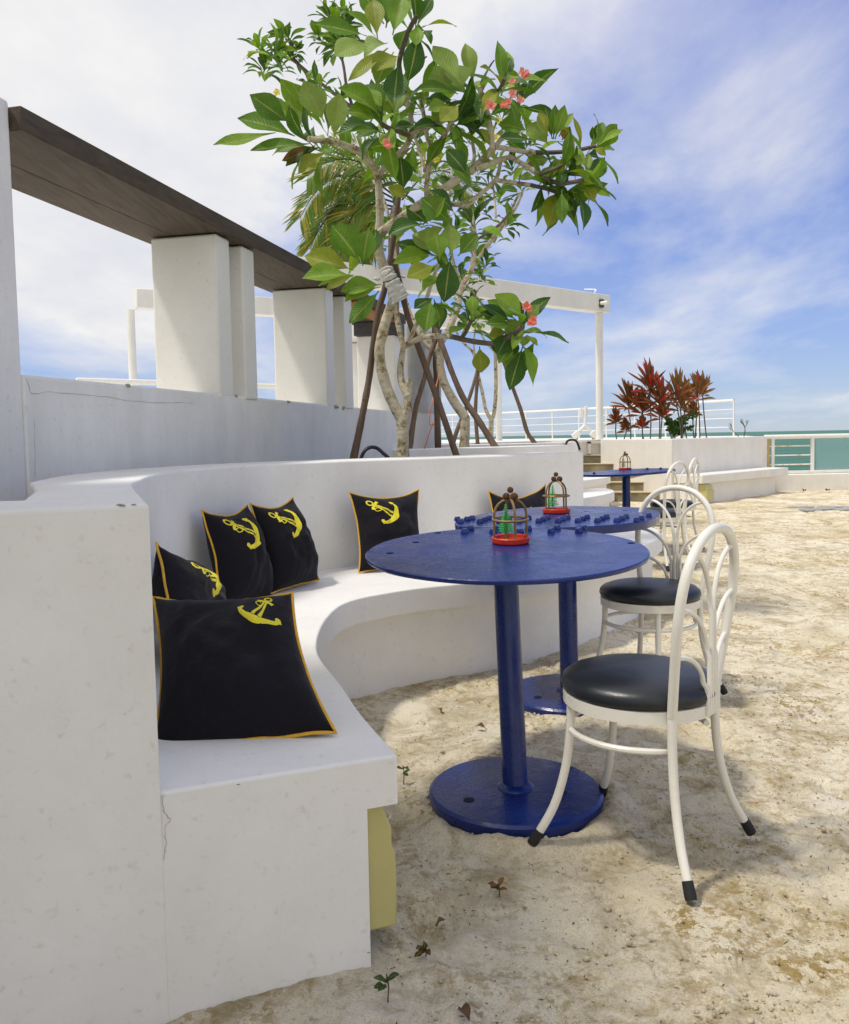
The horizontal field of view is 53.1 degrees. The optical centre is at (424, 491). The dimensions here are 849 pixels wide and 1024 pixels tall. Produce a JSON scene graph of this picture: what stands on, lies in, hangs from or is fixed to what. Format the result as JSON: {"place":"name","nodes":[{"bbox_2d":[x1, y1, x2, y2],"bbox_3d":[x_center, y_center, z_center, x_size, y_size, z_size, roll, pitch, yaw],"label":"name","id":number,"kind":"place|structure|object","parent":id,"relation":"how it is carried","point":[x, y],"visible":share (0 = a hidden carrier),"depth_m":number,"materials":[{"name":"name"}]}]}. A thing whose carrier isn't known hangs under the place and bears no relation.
{"place":"outdoors","nodes":[
{"label":"outdoors","id":0,"kind":"place"},
{"bbox_2d":[352,325,357,407],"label":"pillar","id":1,"kind":"structure","parent":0,"point":[355,370],"depth_m":12.11,"materials":[{"name":"beige paint"}]},
{"bbox_2d":[0,0,848,436],"label":"sky","id":2,"kind":"structure","parent":0,"point":[723,251],"materials":[{"name":"blue"}]},
{"bbox_2d":[166,490,848,1023],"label":"sand","id":3,"kind":"structure","parent":0,"point":[470,946],"depth_m":2.32,"materials":[{"name":"beige sand"}]},
{"bbox_2d":[0,97,396,500],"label":"garden wall","id":4,"kind":"structure","parent":3,"relation":"on","point":[50,427],"depth_m":3.94,"materials":[{"name":"paint"}]},
{"bbox_2d":[151,234,233,396],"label":"pillar","id":5,"kind":"structure","parent":4,"relation":"on","point":[192,312],"depth_m":4.88,"materials":[{"name":"beige paint"}]},
{"bbox_2d":[229,246,257,399],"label":"pillar","id":6,"kind":"structure","parent":4,"relation":"on","point":[242,300],"depth_m":5.17,"materials":[{"name":"beige paint"}]},
{"bbox_2d":[273,288,334,405],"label":"pillar","id":7,"kind":"structure","parent":4,"relation":"on","point":[304,345],"depth_m":6.65,"materials":[{"name":"beige paint"}]},
{"bbox_2d":[333,296,353,408],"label":"pillar","id":8,"kind":"structure","parent":4,"relation":"on","point":[343,358],"depth_m":7.03,"materials":[{"name":"beige paint"}]},
{"bbox_2d":[357,335,400,410],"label":"pillar","id":9,"kind":"structure","parent":4,"relation":"on","point":[377,401],"depth_m":8.64,"materials":[{"name":"beige paint"}]},
{"bbox_2d":[8,106,405,336],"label":"timber beam","id":10,"kind":"structure","parent":9,"relation":"on","point":[54,165],"depth_m":4.16,"materials":[{"name":"wood"}]},
{"bbox_2d":[0,452,661,1023],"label":"curved bench","id":11,"kind":"object","parent":3,"relation":"on","point":[146,876],"visible":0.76,"depth_m":1.71,"materials":[{"name":"white paint"}]},
{"bbox_2d":[152,542,225,599],"bbox_3d":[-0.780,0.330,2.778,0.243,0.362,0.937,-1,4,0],"label":"cushion","id":12,"kind":"object","parent":11,"relation":"on","point":[175,577],"visible":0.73,"depth_m":2.65,"materials":[{"name":"black fabric"}]},
{"bbox_2d":[201,504,272,598],"bbox_3d":[-0.787,0.269,3.644,0.233,0.415,0.449,0,4,19],"label":"cushion","id":13,"kind":"object","parent":11,"relation":"on","point":[242,568],"visible":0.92,"depth_m":3.53,"materials":[{"name":"black fabric"}]},
{"bbox_2d":[152,592,336,740],"bbox_3d":[-0.468,0.429,2.119,0.535,0.319,0.387,-1,4,0],"label":"cushion","id":14,"kind":"object","parent":11,"relation":"on","point":[233,669],"visible":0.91,"depth_m":1.99,"materials":[{"name":"black fabric"}]},
{"bbox_2d":[249,497,319,594],"bbox_3d":[-0.644,0.237,3.921,0.252,0.403,0.377,1,4,34],"label":"cushion","id":15,"kind":"object","parent":11,"relation":"on","point":[291,548],"visible":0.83,"depth_m":3.82,"materials":[{"name":"black fabric"}]},
{"bbox_2d":[349,489,418,572],"bbox_3d":[-0.175,0.196,4.445,0.457,0.409,0.209,-3,4,-30],"label":"cushion","id":16,"kind":"object","parent":11,"relation":"on","point":[380,520],"visible":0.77,"depth_m":4.37,"materials":[{"name":"black fabric"}]},
{"bbox_2d":[488,484,545,511],"bbox_3d":[0.582,0.195,4.996,0.476,0.460,0.204,-3,4,-30],"label":"cushion","id":17,"kind":"object","parent":11,"relation":"on","point":[535,499],"visible":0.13,"depth_m":4.98,"materials":[{"name":"black fabric"}]},
{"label":"planter soil","id":18,"kind":"structure","parent":11,"relation":"in","visible":0},
{"bbox_2d":[359,445,389,457],"bbox_3d":[-0.303,-0.214,5.279,0.243,0.153,0.050,-2,4,-16],"label":"hose","id":19,"kind":"object","parent":18,"relation":"on","point":[377,448],"visible":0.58,"depth_m":5.27,"materials":[{"name":"black rubber"}]},
{"bbox_2d":[350,184,400,458],"bbox_3d":[-0.331,-1.068,5.607,0.409,1.879,0.055,-1,4,-5],"label":"stake","id":20,"kind":"object","parent":18,"relation":"on","point":[354,453],"visible":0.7,"depth_m":5.60,"materials":[{"name":"brown wood"}]},
{"bbox_2d":[213,0,622,456],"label":"frangipani tree","id":21,"kind":"object","parent":18,"relation":"on","point":[392,94],"visible":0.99,"depth_m":5.00,"materials":[{"name":"green plant"}]},
{"bbox_2d":[373,266,409,303],"bbox_3d":[-0.200,-1.315,5.402,0.215,0.238,0.152,-4,5,-37],"label":"cloth wrap","id":22,"kind":"object","parent":21,"relation":"attached to","point":[397,291],"visible":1,"depth_m":5.37,"materials":[{"name":"white fabric"}]},
{"bbox_2d":[391,258,459,454],"bbox_3d":[0.023,-0.832,5.556,0.469,1.356,0.058,-2,4,-13],"label":"stake","id":23,"kind":"object","parent":18,"relation":"on","point":[436,396],"visible":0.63,"depth_m":5.54,"materials":[{"name":"brown wood"}]},
{"bbox_2d":[367,806,396,929],"bbox_3d":[-0.134,0.836,1.972,0.069,0.325,0.240,-2,4,-20],"label":"yellow box","id":24,"kind":"object","parent":3,"relation":"on","point":[382,884],"visible":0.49,"depth_m":1.86,"materials":[{"name":"beige plastic"}]},
{"bbox_2d":[374,972,399,1002],"bbox_3d":[-0.075,1.003,1.694,0.053,0.084,0.034,-1,4,0],"label":"seedling","id":25,"kind":"object","parent":3,"relation":"on","point":[379,986],"visible":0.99,"depth_m":1.70,"materials":[{"name":"green plant"}]},
{"bbox_2d":[397,765,409,784],"bbox_3d":[-0.072,0.945,2.804,0.053,0.080,0.034,-1,4,0],"label":"seedling","id":26,"kind":"object","parent":3,"relation":"on","point":[406,770],"visible":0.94,"depth_m":2.81,"materials":[{"name":"green plant"}]},
{"bbox_2d":[399,322,441,448],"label":"wall block","id":27,"kind":"structure","parent":3,"relation":"on","point":[413,370],"depth_m":10.03,"materials":[{"name":"grey paint"}]},
{"bbox_2d":[414,941,430,956],"bbox_3d":[-0.004,1.006,1.838,0.036,0.066,0.028,-1,4,0],"label":"seedling","id":28,"kind":"object","parent":3,"relation":"on","point":[422,949],"visible":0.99,"depth_m":1.84,"materials":[{"name":"brown plant"}]},
{"bbox_2d":[435,917,445,926],"bbox_3d":[0.039,0.998,1.976,0.030,0.016,0.014,-4,5,-42],"label":"dead leaf","id":29,"kind":"object","parent":3,"relation":"on","point":[439,920],"visible":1,"depth_m":1.98,"materials":[{"name":"brown plant"}]},
{"bbox_2d":[458,1003,470,1020],"bbox_3d":[0.077,1.007,1.648,0.024,0.024,0.049,-1,4,0],"label":"dead leaf","id":30,"kind":"object","parent":3,"relation":"on","point":[465,1009],"visible":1,"depth_m":1.64,"materials":[{"name":"brown plant"}]},
{"bbox_2d":[487,877,506,896],"bbox_3d":[0.179,0.989,2.093,0.045,0.067,0.031,-1,4,-5],"label":"seedling","id":31,"kind":"object","parent":3,"relation":"on","point":[495,885],"visible":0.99,"depth_m":2.10,"materials":[{"name":"brown plant"}]},
{"bbox_2d":[393,445,613,505],"bbox_3d":[1.176,0.080,9.342,3.495,1.165,1.222,-4,5,-38],"label":"curved bench","id":32,"kind":"object","parent":3,"relation":"on","point":[598,497],"visible":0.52,"depth_m":9.35,"materials":[{"name":"white paint"}]},
{"bbox_2d":[424,366,441,448],"bbox_3d":[0.091,-0.818,8.202,0.216,0.801,0.072,-4,5,-37],"label":"wire","id":33,"kind":"object","parent":32,"relation":"on","point":[432,424],"visible":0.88,"depth_m":8.18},
{"bbox_2d":[433,327,498,446],"bbox_3d":[0.489,-1.143,9.645,0.793,1.482,0.100,0,4,14],"label":"stake","id":34,"kind":"object","parent":32,"relation":"on","point":[474,414],"visible":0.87,"depth_m":9.62,"materials":[{"name":"brown wood"}]},
{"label":"planter soil","id":35,"kind":"structure","parent":32,"relation":"in","visible":0},
{"bbox_2d":[238,0,542,446],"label":"frangipani tree","id":36,"kind":"object","parent":35,"relation":"on","point":[281,49],"visible":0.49,"depth_m":9.82,"materials":[{"name":"green plant"}]},
{"bbox_2d":[409,330,441,448],"bbox_3d":[-0.014,-1.161,9.763,0.488,1.420,0.102,-3,4,-28],"label":"stake","id":37,"kind":"object","parent":36,"relation":"attached to","point":[417,402],"visible":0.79,"depth_m":9.73,"materials":[{"name":"brown wood"}]},
{"bbox_2d":[432,325,440,447],"bbox_3d":[0.144,-1.207,10.094,0.082,1.533,0.176,0,4,11],"label":"stake","id":38,"kind":"object","parent":35,"relation":"on","point":[437,434],"visible":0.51,"depth_m":10.09,"materials":[{"name":"brown wood"}]},
{"bbox_2d":[438,262,497,443],"bbox_3d":[0.646,-2.112,13.192,0.999,3.002,0.628,-1,4,0],"label":"frangipani tree","id":39,"kind":"object","parent":35,"relation":"on","point":[475,324],"visible":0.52,"depth_m":13.18,"materials":[{"name":"green plant"}]},
{"bbox_2d":[474,372,479,443],"bbox_3d":[0.823,-1.277,13.244,0.114,1.308,0.068,-1,4,0],"label":"stake","id":40,"kind":"object","parent":39,"relation":"attached to","point":[475,408],"visible":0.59,"depth_m":13.22,"materials":[{"name":"brown wood"}]},
{"bbox_2d":[365,524,649,838],"bbox_3d":[0.266,0.558,2.743,0.896,0.827,0.894,-1,4,0],"label":"round table","id":41,"kind":"object","parent":3,"relation":"on","point":[510,791],"visible":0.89,"depth_m":2.64,"materials":[{"name":"paint"}]},
{"bbox_2d":[492,487,529,545],"bbox_3d":[0.285,0.076,2.827,0.127,0.187,0.127,0,7,10],"label":"cage ornament","id":42,"kind":"object","parent":41,"relation":"on","point":[507,538],"visible":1,"depth_m":2.81,"materials":[{"name":"red plastic"}]},
{"bbox_2d":[457,442,610,489],"bbox_3d":[1.931,-0.169,13.004,3.495,1.165,1.222,-4,5,-38],"label":"curved bench","id":43,"kind":"object","parent":3,"relation":"on","point":[594,482],"visible":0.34,"depth_m":13.11,"materials":[{"name":"white paint"}]},
{"bbox_2d":[502,361,536,442],"bbox_3d":[1.453,-1.492,13.178,0.735,1.734,0.075,-2,4,-9],"label":"stake","id":44,"kind":"object","parent":43,"relation":"on","point":[526,430],"visible":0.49,"depth_m":13.18,"materials":[{"name":"brown wood"}]},
{"bbox_2d":[565,439,580,449],"bbox_3d":[2.326,-0.747,13.382,0.274,0.186,0.036,-1,4,0],"label":"hose","id":45,"kind":"object","parent":43,"relation":"on","point":[576,441],"visible":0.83,"depth_m":13.37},
{"bbox_2d":[454,506,659,716],"bbox_3d":[0.617,0.493,3.771,0.787,0.813,1.068,1,4,26],"label":"round table","id":46,"kind":"object","parent":3,"relation":"on","point":[543,694],"visible":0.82,"depth_m":3.63,"materials":[{"name":"paint"}]},
{"bbox_2d":[542,472,569,513],"bbox_3d":[0.599,0.002,3.871,0.127,0.187,0.127,-2,4,-8],"label":"cage ornament","id":47,"kind":"object","parent":46,"relation":"on","point":[564,509],"visible":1,"depth_m":3.85,"materials":[{"name":"brown metal"}]},
{"bbox_2d":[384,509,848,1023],"bbox_3d":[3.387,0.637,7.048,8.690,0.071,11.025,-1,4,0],"label":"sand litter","id":48,"kind":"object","parent":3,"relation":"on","point":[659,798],"visible":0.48,"depth_m":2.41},
{"bbox_2d":[583,455,659,501],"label":"steps","id":49,"kind":"structure","parent":3,"relation":"on","point":[638,493],"depth_m":14.72,"materials":[{"name":"stone"}]},
{"bbox_2d":[583,467,675,506],"bbox_3d":[1.958,0.177,8.252,0.920,0.821,0.920,-1,4,0],"label":"round table","id":50,"kind":"object","parent":3,"relation":"on","point":[625,475],"visible":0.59,"depth_m":8.19,"materials":[{"name":"paint"}]},
{"bbox_2d":[619,451,631,469],"bbox_3d":[2.017,-0.316,8.546,0.127,0.187,0.127,-3,4,-30],"label":"cage ornament","id":51,"kind":"object","parent":50,"relation":"on","point":[623,462],"visible":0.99,"depth_m":8.52,"materials":[{"name":"brown metal"}]},
{"bbox_2d":[527,523,755,900],"bbox_3d":[0.595,0.523,2.334,0.483,0.900,0.466,2,5,39],"label":"bistro chair","id":52,"kind":"object","parent":3,"relation":"on","point":[673,690],"visible":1,"depth_m":2.20,"materials":[{"name":"white metal"}]},
{"bbox_2d":[596,485,727,694],"bbox_3d":[0.968,0.429,3.641,0.483,0.900,0.466,-4,5,-42],"label":"bistro chair","id":53,"kind":"object","parent":3,"relation":"on","point":[640,595],"visible":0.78,"depth_m":3.60,"materials":[{"name":"white metal"}]},
{"bbox_2d":[646,461,689,571],"bbox_3d":[1.979,0.185,7.224,0.466,0.900,0.483,-5,5,-44],"label":"bistro chair","id":54,"kind":"object","parent":3,"relation":"on","point":[675,514],"visible":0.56,"depth_m":7.06,"materials":[{"name":"white metal"}]},
{"bbox_2d":[650,457,704,550],"bbox_3d":[2.379,0.120,8.123,0.483,0.900,0.466,1,4,32],"label":"bistro chair","id":55,"kind":"object","parent":3,"relation":"on","point":[688,503],"visible":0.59,"depth_m":7.99,"materials":[{"name":"white metal"}]},
{"bbox_2d":[600,436,766,498],"bbox_3d":[4.674,-0.446,16.005,3.822,1.135,2.122,-5,5,-44],"label":"planter","id":56,"kind":"object","parent":3,"relation":"on","point":[719,453],"visible":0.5,"depth_m":14.80,"materials":[{"name":"white paint"}]},
{"bbox_2d":[605,407,623,438],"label":"red cordyline","id":57,"kind":"object","parent":56,"relation":"on","point":[615,416],"visible":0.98,"depth_m":15.49,"materials":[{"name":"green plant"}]},
{"bbox_2d":[610,377,639,438],"bbox_3d":[3.615,-1.481,15.265,0.682,1.153,0.701,-3,4,-22],"label":"red cordyline","id":58,"kind":"object","parent":56,"relation":"on","point":[628,388],"visible":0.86,"depth_m":15.19,"materials":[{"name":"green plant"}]},
{"bbox_2d":[617,415,635,438],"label":"red cordyline","id":59,"kind":"object","parent":56,"relation":"on","point":[625,424],"visible":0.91,"depth_m":15.38,"materials":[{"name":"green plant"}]},
{"bbox_2d":[623,386,653,438],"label":"red cordyline","id":60,"kind":"object","parent":56,"relation":"on","point":[643,407],"visible":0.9,"depth_m":14.99,"materials":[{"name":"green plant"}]},
{"bbox_2d":[632,412,649,438],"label":"red cordyline","id":61,"kind":"object","parent":56,"relation":"on","point":[642,422],"visible":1,"depth_m":15.01,"materials":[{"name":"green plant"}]},
{"bbox_2d":[626,358,669,438],"bbox_3d":[3.909,-1.635,14.912,0.680,1.487,0.784,-2,4,-18],"label":"red cordyline","id":62,"kind":"object","parent":56,"relation":"on","point":[646,380],"visible":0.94,"depth_m":14.83,"materials":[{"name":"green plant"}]},
{"bbox_2d":[644,399,672,438],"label":"red cordyline","id":63,"kind":"object","parent":56,"relation":"on","point":[662,411],"visible":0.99,"depth_m":14.69,"materials":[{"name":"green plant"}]},
{"bbox_2d":[639,373,681,438],"bbox_3d":[4.026,-1.476,14.783,0.804,1.185,0.685,-3,4,-24],"label":"red cordyline","id":64,"kind":"object","parent":56,"relation":"on","point":[660,391],"visible":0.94,"depth_m":14.66,"materials":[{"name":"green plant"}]},
{"bbox_2d":[654,366,695,437],"bbox_3d":[4.353,-1.544,14.828,0.736,1.306,0.749,-1,4,0],"label":"red cordyline","id":65,"kind":"object","parent":56,"relation":"on","point":[676,380],"visible":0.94,"depth_m":14.68,"materials":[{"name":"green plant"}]},
{"bbox_2d":[664,411,697,438],"bbox_3d":[4.493,-1.163,14.906,0.587,0.505,0.334,-1,4,0],"label":"green shrub","id":66,"kind":"object","parent":56,"relation":"on","point":[673,428],"visible":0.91,"depth_m":14.85,"materials":[{"name":"green plant"}]},
{"bbox_2d":[668,388,694,437],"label":"red cordyline","id":67,"kind":"object","parent":56,"relation":"on","point":[683,405],"visible":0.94,"depth_m":14.73,"materials":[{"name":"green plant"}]},
{"bbox_2d":[669,374,699,437],"bbox_3d":[4.527,-1.482,14.912,0.588,1.171,0.634,-1,4,0],"label":"red cordyline","id":68,"kind":"object","parent":56,"relation":"on","point":[687,387],"visible":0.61,"depth_m":14.84,"materials":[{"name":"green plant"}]},
{"bbox_2d":[680,400,702,437],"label":"red cordyline","id":69,"kind":"object","parent":56,"relation":"on","point":[693,405],"visible":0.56,"depth_m":15.07,"materials":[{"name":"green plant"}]},
{"bbox_2d":[682,372,715,437],"bbox_3d":[4.840,-1.534,15.154,0.707,1.226,0.665,-1,4,0],"label":"red cordyline","id":70,"kind":"object","parent":56,"relation":"on","point":[697,383],"visible":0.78,"depth_m":15.04,"materials":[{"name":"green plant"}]},
{"bbox_2d":[689,369,712,437],"bbox_3d":[4.858,-1.562,15.223,0.598,1.263,0.464,-1,4,0],"label":"red cordyline","id":71,"kind":"object","parent":56,"relation":"on","point":[700,377],"visible":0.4,"depth_m":15.20,"materials":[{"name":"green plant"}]},
{"bbox_2d":[690,369,714,437],"bbox_3d":[4.997,-1.582,15.461,0.553,1.276,0.503,2,5,40],"label":"red cordyline","id":72,"kind":"object","parent":56,"relation":"on","point":[706,380],"visible":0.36,"depth_m":15.39,"materials":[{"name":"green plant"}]},
{"bbox_2d":[729,420,748,436],"bbox_3d":[5.971,-1.227,16.155,0.409,0.356,0.169,-2,4,-12],"label":"bare shrub","id":73,"kind":"object","parent":56,"relation":"on","point":[743,425],"visible":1,"depth_m":16.16,"materials":[{"name":"grey plant"}]},
{"bbox_2d":[699,484,713,500],"bbox_3d":[4.558,0.027,13.741,0.240,0.315,0.142,-5,5,-44],"label":"yellow box","id":74,"kind":"object","parent":3,"relation":"on","point":[706,491],"visible":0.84,"depth_m":13.67,"materials":[{"name":"beige plastic"}]},
{"bbox_2d":[673,467,787,501],"bbox_3d":[5.440,-0.097,14.922,3.280,0.550,0.520,-5,5,-44],"label":"bench","id":75,"kind":"object","parent":3,"relation":"on","point":[727,485],"visible":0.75,"depth_m":14.64,"materials":[{"name":"white paint"}]},
{"bbox_2d":[775,472,848,491],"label":"wall","id":76,"kind":"structure","parent":3,"relation":"on","point":[791,482],"depth_m":16.22,"materials":[{"name":"white paint"}]},
{"bbox_2d":[764,433,848,472],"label":"glass railing","id":77,"kind":"object","parent":76,"relation":"on","point":[771,457],"visible":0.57,"depth_m":16.47,"materials":[{"name":"white paint"}]},
{"bbox_2d":[787,506,848,511],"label":"slate pile","id":78,"kind":"object","parent":3,"relation":"on","point":[821,508],"visible":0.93,"depth_m":12.28,"materials":[{"name":"grey stone"}]},
{"bbox_2d":[441,436,750,447],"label":"deck","id":79,"kind":"structure","parent":0,"point":[444,443],"depth_m":17.93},
{"bbox_2d":[76,377,275,388],"bbox_3d":[-3.184,-1.056,11.790,3.218,0.956,0.111,-4,5,-41],"label":"railing","id":80,"kind":"object","parent":79,"relation":"on","point":[154,382],"visible":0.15,"depth_m":11.14,"materials":[{"name":"white metal"}]},
{"bbox_2d":[126,257,609,440],"bbox_3d":[-0.756,-2.335,16.023,8.376,2.840,4.171,-3,4,-33],"label":"pergola","id":81,"kind":"object","parent":79,"relation":"on","point":[572,300],"visible":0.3,"depth_m":15.65,"materials":[{"name":"beige paint"}]},
{"bbox_2d":[584,289,608,307],"bbox_3d":[3.392,-3.791,16.619,0.513,0.412,0.190,2,5,39],"label":"security camera","id":82,"kind":"object","parent":81,"relation":"attached to","point":[602,303],"visible":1,"depth_m":16.57,"materials":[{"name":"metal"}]},
{"bbox_2d":[283,128,487,303],"bbox_3d":[-0.559,-3.401,13.503,3.296,5.018,1.139,-1,4,0],"label":"coconut palm","id":83,"kind":"object","parent":79,"relation":"on","point":[339,200],"visible":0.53,"depth_m":13.23,"materials":[{"name":"green plant"}]},
{"bbox_2d":[453,369,478,441],"bbox_3d":[0.609,-1.260,13.055,0.525,1.242,0.090,-3,4,-26],"label":"stake","id":84,"kind":"object","parent":79,"relation":"on","point":[456,431],"visible":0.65,"depth_m":13.05,"materials":[{"name":"brown wood"}]},
{"bbox_2d":[571,406,595,439],"bbox_3d":[3.254,-1.400,17.250,0.542,0.668,0.130,-1,4,0],"label":"floodlight stand","id":85,"kind":"object","parent":79,"relation":"on","point":[577,434],"visible":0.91,"depth_m":17.22,"materials":[{"name":"white paint"}]},
{"bbox_2d":[441,399,734,438],"bbox_3d":[3.395,-2.196,27.735,1.475,0.957,15.132,-4,5,-41],"label":"railing","id":86,"kind":"object","parent":79,"relation":"on","point":[609,407],"visible":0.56,"depth_m":26.25,"materials":[{"name":"white metal"}]},
{"bbox_2d":[578,441,600,454],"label":"deck wall","id":87,"kind":"structure","parent":79,"relation":"on","point":[590,447],"depth_m":16.03,"materials":[{"name":"white paint"}]},
{"bbox_2d":[441,430,848,470],"bbox_3d":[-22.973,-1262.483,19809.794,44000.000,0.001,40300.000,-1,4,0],"label":"sea","id":88,"kind":"structure","parent":0,"point":[831,453],"depth_m":271.93,"materials":[{"name":"teal liquid"}]}
]}

